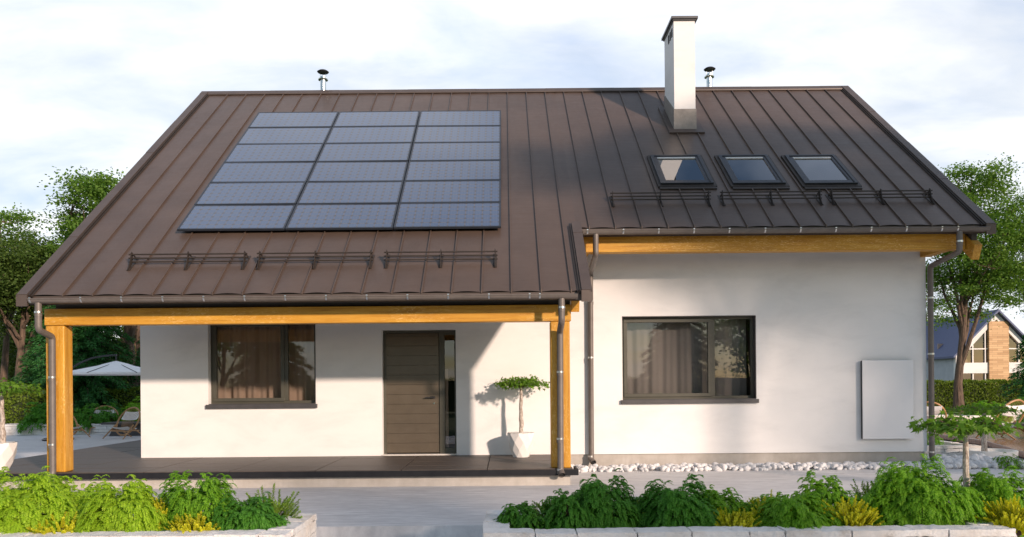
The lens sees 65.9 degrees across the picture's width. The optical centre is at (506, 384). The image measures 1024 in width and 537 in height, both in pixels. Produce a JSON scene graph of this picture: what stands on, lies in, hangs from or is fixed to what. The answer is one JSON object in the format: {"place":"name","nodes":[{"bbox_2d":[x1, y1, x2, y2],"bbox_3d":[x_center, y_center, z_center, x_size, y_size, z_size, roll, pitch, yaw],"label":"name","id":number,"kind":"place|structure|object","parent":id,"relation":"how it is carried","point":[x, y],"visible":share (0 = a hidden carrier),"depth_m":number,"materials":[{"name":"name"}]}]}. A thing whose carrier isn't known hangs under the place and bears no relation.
{"place":"outdoors","nodes":[
{"label":"outdoors","id":0,"kind":"place"},
{"bbox_2d":[101,421,140,435],"bbox_3d":[-11.786,1.405,25.059,1.700,0.420,1.000,0,0,0],"label":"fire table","id":1,"kind":"object","parent":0,"point":[132,433],"visible":0.34,"depth_m":24.68,"materials":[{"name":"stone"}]},
{"bbox_2d":[0,0,1023,337],"label":"sky","id":2,"kind":"structure","parent":0,"point":[90,84],"materials":[{"name":"white"}]},
{"bbox_2d":[1,434,1023,536],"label":"pavement","id":3,"kind":"structure","parent":0,"point":[429,511],"depth_m":10.95,"materials":[{"name":"grey concrete"}]},
{"bbox_2d":[5,423,113,434],"bbox_3d":[-12.287,1.457,26.098,8.625,0.374,1.037,0,0,0],"label":"garden wall planter","id":4,"kind":"object","parent":3,"relation":"on","point":[11,429],"visible":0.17,"depth_m":25.60,"materials":[{"name":"stone"}]},
{"bbox_2d":[17,402,83,433],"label":"garden shrub","id":5,"kind":"object","parent":4,"relation":"in","point":[37,416],"visible":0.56,"depth_m":25.53,"materials":[{"name":"green plant"}]},
{"bbox_2d":[73,402,122,431],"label":"garden shrub","id":6,"kind":"object","parent":4,"relation":"in","point":[86,414],"visible":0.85,"depth_m":25.71,"materials":[{"name":"green plant"}]},
{"bbox_2d":[119,396,140,420],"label":"garden shrub","id":7,"kind":"object","parent":4,"relation":"in","point":[130,404],"visible":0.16,"depth_m":25.96,"materials":[{"name":"green plant"}]},
{"bbox_2d":[73,416,89,436],"bbox_3d":[-13.288,1.170,23.861,0.940,0.943,0.886,0,0,15],"label":"lounge chair","id":8,"kind":"object","parent":3,"relation":"on","point":[75,429],"visible":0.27,"depth_m":24.15,"materials":[{"name":"brown wood"}]},
{"bbox_2d":[42,354,139,440],"bbox_3d":[-11.314,0.376,22.413,3.548,2.471,3.127,0,0,-24],"label":"parasol","id":9,"kind":"object","parent":3,"relation":"on","point":[115,368],"visible":0.56,"depth_m":21.83,"materials":[{"name":"white fabric"}]},
{"bbox_2d":[89,405,118,434],"bbox_3d":[-13.212,1.169,25.931,0.886,0.943,0.940,0,0,-24],"label":"lounge chair","id":10,"kind":"object","parent":3,"relation":"on","point":[113,410],"visible":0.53,"depth_m":26.14,"materials":[{"name":"white fabric"}]},
{"bbox_2d":[102,407,140,438],"bbox_3d":[-11.417,1.154,23.660,0.886,0.943,0.940,0,0,24],"label":"lounge chair","id":11,"kind":"object","parent":3,"relation":"on","point":[129,416],"visible":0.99,"depth_m":23.72,"materials":[{"name":"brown wood"}]},
{"bbox_2d":[0,16,995,489],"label":"house","id":12,"kind":"structure","parent":3,"relation":"on","point":[804,232],"depth_m":14.10,"materials":[{"name":"paint"}]},
{"bbox_2d":[0,441,16,471],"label":"plant pot","id":13,"kind":"object","parent":12,"relation":"on","point":[8,450],"visible":0.93,"depth_m":11.90,"materials":[{"name":"white ceramic"}]},
{"bbox_2d":[0,377,45,442],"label":"maple tree","id":14,"kind":"object","parent":13,"relation":"on","point":[6,387],"visible":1,"depth_m":11.96,"materials":[{"name":"green plant"}]},
{"bbox_2d":[177,204,295,230],"bbox_3d":[-4.479,-2.781,13.164,1.740,0.035,0.897,0,38,0],"label":"solar panel","id":15,"kind":"object","parent":12,"relation":"attached to","point":[237,218],"visible":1,"depth_m":13.11,"materials":[{"name":"blue glass"}]},
{"bbox_2d":[194,182,305,204],"bbox_3d":[-4.484,-3.351,13.878,1.740,0.036,0.898,-1,38,0],"label":"solar panel","id":16,"kind":"object","parent":12,"relation":"attached to","point":[249,193],"visible":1,"depth_m":13.85,"materials":[{"name":"blue glass"}]},
{"bbox_2d":[206,324,317,408],"bbox_3d":[-4.373,-0.360,14.172,1.980,1.575,0.255,0,0,0],"label":"window","id":17,"kind":"structure","parent":12,"relation":"in","point":[283,402],"depth_m":14.21,"materials":[{"name":"brown glass"}]},
{"bbox_2d":[210,162,314,182],"bbox_3d":[-4.489,-3.912,14.598,1.740,0.035,0.897,0,38,0],"label":"solar panel","id":18,"kind":"object","parent":12,"relation":"attached to","point":[263,171],"visible":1,"depth_m":14.58,"materials":[{"name":"blue glass"}]},
{"bbox_2d":[217,324,314,399],"bbox_3d":[-4.412,-0.273,14.530,1.940,1.850,0.109,0,0,0],"label":"curtain","id":19,"kind":"object","parent":12,"relation":"hanging from","point":[249,362],"visible":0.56,"depth_m":14.52,"materials":[{"name":"beige fabric"}]},
{"bbox_2d":[224,143,323,162],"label":"solar panel","id":20,"kind":"object","parent":12,"relation":"attached to","point":[299,152],"visible":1,"depth_m":15.29,"materials":[{"name":"blue glass"}]},
{"bbox_2d":[237,127,331,143],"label":"solar panel","id":21,"kind":"object","parent":12,"relation":"attached to","point":[279,135],"visible":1,"depth_m":16.03,"materials":[{"name":"blue glass"}]},
{"bbox_2d":[248,112,338,127],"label":"solar panel","id":22,"kind":"object","parent":12,"relation":"attached to","point":[290,119],"visible":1,"depth_m":16.73,"materials":[{"name":"blue glass"}]},
{"bbox_2d":[285,203,397,229],"bbox_3d":[-2.723,-2.797,13.163,1.740,0.036,0.898,0,38,0],"label":"solar panel","id":23,"kind":"object","parent":12,"relation":"attached to","point":[343,217],"visible":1,"depth_m":13.11,"materials":[{"name":"blue glass"}]},
{"bbox_2d":[297,181,403,204],"bbox_3d":[-2.728,-3.363,13.880,1.740,0.035,0.897,-1,38,0],"label":"solar panel","id":24,"kind":"object","parent":12,"relation":"attached to","point":[370,192],"visible":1,"depth_m":13.85,"materials":[{"name":"blue glass"}]},
{"bbox_2d":[307,161,407,181],"bbox_3d":[-2.733,-3.926,14.599,1.740,0.035,0.898,0,38,0],"label":"solar panel","id":25,"kind":"object","parent":12,"relation":"attached to","point":[358,171],"visible":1,"depth_m":14.58,"materials":[{"name":"blue glass"}]},
{"bbox_2d":[316,142,411,161],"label":"solar panel","id":26,"kind":"object","parent":12,"relation":"attached to","point":[340,152],"visible":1,"depth_m":15.29,"materials":[{"name":"blue glass"}]},
{"bbox_2d":[325,126,415,143],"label":"solar panel","id":27,"kind":"object","parent":12,"relation":"attached to","point":[384,134],"visible":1,"depth_m":16.02,"materials":[{"name":"blue glass"}]},
{"bbox_2d":[333,111,419,126],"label":"solar panel","id":28,"kind":"object","parent":12,"relation":"attached to","point":[374,118],"visible":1,"depth_m":16.73,"materials":[{"name":"blue glass"}]},
{"bbox_2d":[382,330,456,455],"bbox_3d":[-1.564,0.150,14.220,1.340,2.244,0.280,0,0,0],"label":"door","id":29,"kind":"structure","parent":12,"relation":"in","point":[414,371],"depth_m":14.26,"materials":[{"name":"paint"}]},
{"bbox_2d":[394,202,500,228],"bbox_3d":[-0.967,-2.816,13.160,1.740,0.036,0.898,-1,38,0],"label":"solar panel","id":30,"kind":"object","parent":12,"relation":"attached to","point":[468,215],"visible":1,"depth_m":13.12,"materials":[{"name":"blue glass"}]},
{"bbox_2d":[399,180,500,202],"bbox_3d":[-0.972,-3.380,13.878,1.740,0.036,0.898,-1,38,0],"label":"solar panel","id":31,"kind":"object","parent":12,"relation":"attached to","point":[448,191],"visible":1,"depth_m":13.86,"materials":[{"name":"blue glass"}]},
{"bbox_2d":[404,160,500,180],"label":"solar panel","id":32,"kind":"object","parent":12,"relation":"attached to","point":[454,170],"visible":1,"depth_m":14.58,"materials":[{"name":"blue glass"}]},
{"bbox_2d":[409,142,500,160],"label":"solar panel","id":33,"kind":"object","parent":12,"relation":"attached to","point":[439,151],"visible":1,"depth_m":15.30,"materials":[{"name":"blue glass"}]},
{"bbox_2d":[413,126,500,142],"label":"solar panel","id":34,"kind":"object","parent":12,"relation":"attached to","point":[424,134],"visible":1,"depth_m":16.01,"materials":[{"name":"blue glass"}]},
{"bbox_2d":[417,110,500,125],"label":"solar panel","id":35,"kind":"object","parent":12,"relation":"attached to","point":[465,118],"visible":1,"depth_m":16.73,"materials":[{"name":"blue glass"}]},
{"bbox_2d":[507,432,533,456],"bbox_3d":[0.247,1.048,13.689,0.468,0.420,0.463,0,0,0],"label":"plant pot","id":36,"kind":"object","parent":12,"relation":"on","point":[520,444],"visible":0.99,"depth_m":13.52,"materials":[{"name":"white ceramic"}]},
{"bbox_2d":[494,374,549,432],"bbox_3d":[0.234,0.355,13.681,1.048,1.051,1.141,0,0,0],"label":"potted tree","id":37,"kind":"object","parent":36,"relation":"in","point":[521,383],"visible":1,"depth_m":13.60,"materials":[{"name":"green plant"}]},
{"bbox_2d":[627,319,746,395],"bbox_3d":[3.202,-0.337,14.521,2.431,1.850,0.076,0,0,0],"label":"curtain","id":38,"kind":"object","parent":12,"relation":"hanging from","point":[666,357],"visible":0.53,"depth_m":14.52,"materials":[{"name":"beige fabric"}]},
{"bbox_2d":[621,315,758,403],"bbox_3d":[3.261,-0.440,14.172,2.450,1.565,0.255,0,0,0],"label":"window","id":39,"kind":"structure","parent":12,"relation":"in","point":[709,397],"depth_m":14.21,"materials":[{"name":"brown glass"}]},
{"bbox_2d":[861,360,913,438],"bbox_3d":[6.765,0.272,14.050,0.905,1.398,0.103,0,0,0],"label":"wall cabinet","id":40,"kind":"object","parent":12,"relation":"attached to","point":[887,405],"depth_m":14.00,"materials":[{"name":"white metal"}]},
{"bbox_2d":[571,453,1023,471],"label":"pebbles","id":41,"kind":"object","parent":3,"relation":"on","point":[979,461],"visible":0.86,"depth_m":13.62,"materials":[{"name":"white gravel"}]},
{"bbox_2d":[927,433,943,444],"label":"shrub","id":42,"kind":"object","parent":3,"relation":"on","point":[938,442],"visible":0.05,"depth_m":16.38,"materials":[{"name":"green plant"}]},
{"bbox_2d":[937,438,1023,470],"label":"gravel bed","id":43,"kind":"object","parent":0,"point":[1020,458],"depth_m":18.44,"materials":[{"name":"grey gravel"}]},
{"bbox_2d":[925,441,980,455],"bbox_3d":[8.736,1.351,16.747,1.683,0.233,1.737,0,0,0],"label":"stone planter","id":44,"kind":"object","parent":43,"relation":"on","point":[948,448],"visible":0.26,"depth_m":15.90,"materials":[{"name":"stone"}]},
{"bbox_2d":[927,425,1023,457],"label":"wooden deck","id":45,"kind":"structure","parent":43,"relation":"on","point":[1004,442],"depth_m":18.25,"materials":[{"name":"brown wood"}]},
{"bbox_2d":[927,401,946,416],"bbox_3d":[12.232,0.953,22.829,0.886,0.943,0.940,0,0,30],"label":"lounge chair","id":46,"kind":"object","parent":45,"relation":"on","point":[939,407],"visible":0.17,"depth_m":22.52,"materials":[{"name":"white fabric"}]},
{"bbox_2d":[927,414,1023,422],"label":"garden wall planter","id":47,"kind":"object","parent":45,"relation":"on","point":[975,416],"visible":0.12,"depth_m":24.50,"materials":[{"name":"stone"}]},
{"bbox_2d":[961,400,1012,422],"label":"garden shrub","id":48,"kind":"object","parent":47,"relation":"in","point":[978,403],"visible":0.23,"depth_m":24.72,"materials":[{"name":"green plant"}]},
{"bbox_2d":[1001,397,1023,422],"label":"garden shrub","id":49,"kind":"object","parent":47,"relation":"in","point":[1016,403],"visible":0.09,"depth_m":24.77,"materials":[{"name":"green plant"}]},
{"bbox_2d":[975,399,1023,439],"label":"lounge chair","id":50,"kind":"object","parent":45,"relation":"on","point":[1008,414],"visible":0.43,"depth_m":18.47,"materials":[{"name":"white fabric"}]},
{"bbox_2d":[969,448,1018,459],"bbox_3d":[9.310,1.351,15.200,0.920,0.170,0.920,0,0,0],"label":"round planter","id":51,"kind":"object","parent":43,"relation":"on","point":[992,452],"visible":0.63,"depth_m":14.93,"materials":[{"name":"white concrete"}]},
{"bbox_2d":[942,401,1023,451],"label":"maple tree","id":52,"kind":"object","parent":51,"relation":"in","point":[997,410],"visible":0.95,"depth_m":15.20,"materials":[{"name":"green plant"}]},
{"bbox_2d":[992,452,1023,469],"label":"shrub","id":53,"kind":"object","parent":43,"relation":"on","point":[1006,461],"visible":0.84,"depth_m":13.48,"materials":[{"name":"green plant"}]},
{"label":"lawn","id":54,"kind":"structure","parent":0,"visible":0},
{"bbox_2d":[0,202,48,381],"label":"broadleaf tree","id":55,"kind":"object","parent":54,"relation":"on","point":[20,218],"visible":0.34,"depth_m":38.38,"materials":[{"name":"green plant"}]},
{"bbox_2d":[0,219,57,386],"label":"broadleaf tree","id":56,"kind":"object","parent":54,"relation":"on","point":[16,275],"visible":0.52,"depth_m":34.20,"materials":[{"name":"green plant"}]},
{"bbox_2d":[4,389,76,423],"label":"hedge","id":57,"kind":"object","parent":54,"relation":"on","point":[15,405],"visible":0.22,"depth_m":27.67,"materials":[{"name":"green plant"}]},
{"bbox_2d":[9,305,110,394],"bbox_3d":[-18.577,-1.488,33.606,4.946,7.457,5.801,0,0,-42],"label":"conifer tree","id":58,"kind":"object","parent":54,"relation":"on","point":[23,375],"visible":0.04,"depth_m":32.57,"materials":[{"name":"green plant"}]},
{"bbox_2d":[0,308,123,394],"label":"broadleaf tree","id":59,"kind":"object","parent":54,"relation":"on","point":[12,358],"visible":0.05,"depth_m":44.91,"materials":[{"name":"green plant"}]},
{"bbox_2d":[20,307,140,422],"bbox_3d":[-15.817,-1.283,29.782,5.172,7.090,5.787,0,0,-34],"label":"conifer tree","id":60,"kind":"object","parent":54,"relation":"on","point":[87,341],"visible":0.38,"depth_m":29.18,"materials":[{"name":"green plant"}]},
{"bbox_2d":[27,165,138,386],"bbox_3d":[-18.533,-4.335,37.187,7.424,12.076,7.756,0,0,32],"label":"broadleaf tree","id":61,"kind":"object","parent":54,"relation":"on","point":[90,190],"visible":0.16,"depth_m":35.34,"materials":[{"name":"green plant"}]},
{"bbox_2d":[89,386,140,422],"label":"hedge","id":62,"kind":"object","parent":54,"relation":"on","point":[123,397],"visible":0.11,"depth_m":29.47,"materials":[{"name":"green plant"}]},
{"bbox_2d":[101,326,136,382],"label":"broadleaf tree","id":63,"kind":"object","parent":54,"relation":"on","point":[123,341],"visible":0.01,"depth_m":46.48,"materials":[{"name":"green plant"}]},
{"bbox_2d":[127,337,140,390],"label":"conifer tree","id":64,"kind":"object","parent":54,"relation":"on","point":[138,360],"visible":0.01,"depth_m":30.96,"materials":[{"name":"green plant"}]},
{"bbox_2d":[136,326,140,384],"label":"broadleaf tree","id":65,"kind":"object","parent":54,"relation":"on","point":[137,337],"depth_m":32.80,"materials":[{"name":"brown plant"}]},
{"bbox_2d":[926,265,958,319],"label":"broadleaf tree","id":66,"kind":"object","parent":54,"relation":"on","point":[951,296],"visible":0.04,"depth_m":74.44,"materials":[{"name":"plant"}]},
{"bbox_2d":[926,152,1023,414],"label":"broadleaf tree","id":67,"kind":"object","parent":54,"relation":"on","point":[968,275],"visible":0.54,"depth_m":34.23,"materials":[{"name":"green plant"}]},
{"bbox_2d":[926,309,1023,383],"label":"neighbour house","id":68,"kind":"structure","parent":54,"relation":"on","point":[991,353],"depth_m":60.10,"materials":[{"name":"paint"}]},
{"bbox_2d":[927,379,1022,411],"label":"hedge","id":69,"kind":"object","parent":54,"relation":"on","point":[976,391],"visible":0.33,"depth_m":38.08,"materials":[{"name":"green plant"}]},
{"bbox_2d":[978,229,1023,318],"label":"broadleaf tree","id":70,"kind":"object","parent":54,"relation":"on","point":[1018,291],"visible":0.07,"depth_m":47.10,"materials":[{"name":"plant"}]},
{"bbox_2d":[1000,335,1023,404],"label":"conifer tree","id":71,"kind":"object","parent":54,"relation":"on","point":[1019,380],"visible":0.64,"depth_m":31.11,"materials":[{"name":"green plant"}]},
{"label":"path","id":72,"kind":"structure","parent":0,"visible":0},
{"bbox_2d":[0,512,316,536],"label":"stone planter","id":73,"kind":"object","parent":72,"relation":"on","point":[305,525],"visible":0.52,"depth_m":6.31,"materials":[{"name":"stone"}]},
{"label":"soil","id":74,"kind":"structure","parent":73,"relation":"in","visible":0},
{"bbox_2d":[0,465,79,533],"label":"shrub","id":75,"kind":"object","parent":74,"relation":"on","point":[20,506],"visible":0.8,"depth_m":6.51,"materials":[{"name":"green plant"}]},
{"bbox_2d":[20,510,80,534],"bbox_3d":[-3.687,1.172,6.512,0.518,0.275,0.495,0,0,0],"label":"dwarf conifer","id":76,"kind":"object","parent":74,"relation":"on","point":[64,527],"visible":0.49,"depth_m":6.40,"materials":[{"name":"yellow plant"}]},
{"bbox_2d":[42,475,116,530],"bbox_3d":[-3.793,1.125,6.973,0.787,0.634,0.680,0,0,0],"label":"shrub","id":77,"kind":"object","parent":74,"relation":"on","point":[76,497],"visible":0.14,"depth_m":6.95,"materials":[{"name":"green plant"}]},
{"bbox_2d":[69,474,167,532],"bbox_3d":[-3.261,1.111,6.740,0.905,0.704,0.898,0,0,0],"label":"shrub","id":78,"kind":"object","parent":74,"relation":"on","point":[124,506],"visible":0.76,"depth_m":6.48,"materials":[{"name":"green plant"}]},
{"bbox_2d":[133,497,173,528],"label":"dwarf conifer","id":79,"kind":"object","parent":74,"relation":"on","point":[157,505],"visible":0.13,"depth_m":6.69,"materials":[{"name":"yellow plant"}]},
{"bbox_2d":[142,470,238,530],"bbox_3d":[-2.719,1.107,6.877,0.954,0.727,0.834,0,0,0],"label":"shrub","id":80,"kind":"object","parent":74,"relation":"on","point":[180,500],"visible":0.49,"depth_m":6.67,"materials":[{"name":"green plant"}]},
{"bbox_2d":[164,511,220,533],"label":"dwarf conifer","id":81,"kind":"object","parent":74,"relation":"on","point":[187,524],"visible":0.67,"depth_m":6.43,"materials":[{"name":"yellow plant"}]},
{"bbox_2d":[204,491,290,530],"bbox_3d":[-2.211,1.181,6.740,0.891,0.535,0.799,0,0,0],"label":"shrub","id":82,"kind":"object","parent":74,"relation":"on","point":[248,515],"visible":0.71,"depth_m":6.51,"materials":[{"name":"green plant"}]},
{"bbox_2d":[236,483,301,518],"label":"flowering plant","id":83,"kind":"object","parent":74,"relation":"on","point":[279,508],"visible":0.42,"depth_m":6.96,"materials":[{"name":"green plant"}]},
{"bbox_2d":[483,510,1016,536],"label":"stone planter","id":84,"kind":"object","parent":72,"relation":"on","point":[492,527],"visible":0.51,"depth_m":6.16,"materials":[{"name":"stone"}]},
{"bbox_2d":[959,465,1023,536],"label":"shrub","id":85,"kind":"object","parent":84,"relation":"in","point":[992,487],"visible":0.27,"depth_m":6.75,"materials":[{"name":"green plant"}]},
{"bbox_2d":[972,493,1023,536],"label":"dwarf conifer","id":86,"kind":"object","parent":84,"relation":"on","point":[1011,515],"visible":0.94,"depth_m":6.40,"materials":[{"name":"yellow plant"}]},
{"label":"soil","id":87,"kind":"structure","parent":84,"relation":"in","visible":0},
{"bbox_2d":[493,501,544,530],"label":"shrub","id":88,"kind":"object","parent":87,"relation":"on","point":[527,518],"visible":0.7,"depth_m":6.63,"materials":[{"name":"green plant"}]},
{"bbox_2d":[531,499,568,517],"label":"dwarf spruce","id":89,"kind":"object","parent":87,"relation":"on","point":[537,504],"visible":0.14,"depth_m":6.97,"materials":[{"name":"green plant"}]},
{"bbox_2d":[538,484,610,530],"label":"shrub","id":90,"kind":"object","parent":87,"relation":"on","point":[554,518],"visible":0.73,"depth_m":6.53,"materials":[{"name":"green plant"}]},
{"bbox_2d":[562,468,645,527],"bbox_3d":[0.859,1.077,6.836,0.843,0.689,0.801,0,0,0],"label":"shrub","id":91,"kind":"object","parent":87,"relation":"on","point":[599,492],"visible":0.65,"depth_m":6.62,"materials":[{"name":"green plant"}]},
{"bbox_2d":[618,490,665,521],"bbox_3d":[1.245,1.098,7.038,0.596,0.339,0.524,0,0,-29],"label":"dwarf spruce","id":92,"kind":"object","parent":87,"relation":"on","point":[644,508],"visible":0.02,"depth_m":6.88,"materials":[{"name":"green plant"}]},
{"bbox_2d":[620,473,720,527],"bbox_3d":[1.458,1.101,6.705,0.994,0.659,0.875,0,0,0],"label":"shrub","id":93,"kind":"object","parent":87,"relation":"on","point":[680,505],"visible":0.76,"depth_m":6.52,"materials":[{"name":"green plant"}]},
{"bbox_2d":[683,484,758,520],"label":"shrub","id":94,"kind":"object","parent":87,"relation":"on","point":[730,502],"visible":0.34,"depth_m":6.81,"materials":[{"name":"green plant"}]},
{"bbox_2d":[710,507,761,526],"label":"dwarf conifer","id":95,"kind":"object","parent":87,"relation":"on","point":[747,519],"visible":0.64,"depth_m":6.50,"materials":[{"name":"yellow plant"}]},
{"bbox_2d":[738,490,791,517],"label":"dwarf conifer","id":96,"kind":"object","parent":87,"relation":"on","point":[756,507],"visible":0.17,"depth_m":6.71,"materials":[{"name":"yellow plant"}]},
{"bbox_2d":[746,491,847,528],"bbox_3d":[2.416,1.160,6.627,0.962,0.504,0.945,0,0,0],"label":"shrub","id":97,"kind":"object","parent":87,"relation":"on","point":[805,512],"visible":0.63,"depth_m":6.43,"materials":[{"name":"green plant"}]},
{"bbox_2d":[790,469,860,511],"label":"shrub","id":98,"kind":"object","parent":87,"relation":"on","point":[829,497],"visible":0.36,"depth_m":6.91,"materials":[{"name":"green plant"}]},
{"bbox_2d":[820,495,883,525],"bbox_3d":[2.849,1.095,6.604,0.538,0.318,0.552,0,0,0],"label":"dwarf conifer","id":99,"kind":"object","parent":87,"relation":"on","point":[857,515],"visible":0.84,"depth_m":6.46,"materials":[{"name":"yellow plant"}]},
{"bbox_2d":[844,479,893,520],"bbox_3d":[3.243,1.050,7.048,0.666,0.402,0.538,0,0,30],"label":"dwarf spruce","id":100,"kind":"object","parent":87,"relation":"on","point":[866,489],"visible":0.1,"depth_m":7.10,"materials":[{"name":"green plant"}]},
{"bbox_2d":[850,453,991,525],"bbox_3d":[3.476,1.017,6.815,1.131,0.856,0.961,0,0,0],"label":"shrub","id":101,"kind":"object","parent":87,"relation":"on","point":[916,493],"visible":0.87,"depth_m":6.56,"materials":[{"name":"green plant"}]},
{"bbox_2d":[906,410,1023,489],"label":"maple tree","id":102,"kind":"object","parent":87,"relation":"on","point":[963,427],"visible":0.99,"depth_m":6.96,"materials":[{"name":"green plant"}]},
{"label":"ground","id":103,"kind":"structure","parent":0,"visible":0},
{"bbox_2d":[0,312,128,386],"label":"distant wood","id":104,"kind":"object","parent":103,"relation":"on","point":[30,354],"visible":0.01,"depth_m":62.53,"materials":[{"name":"green plant"}]}
]}

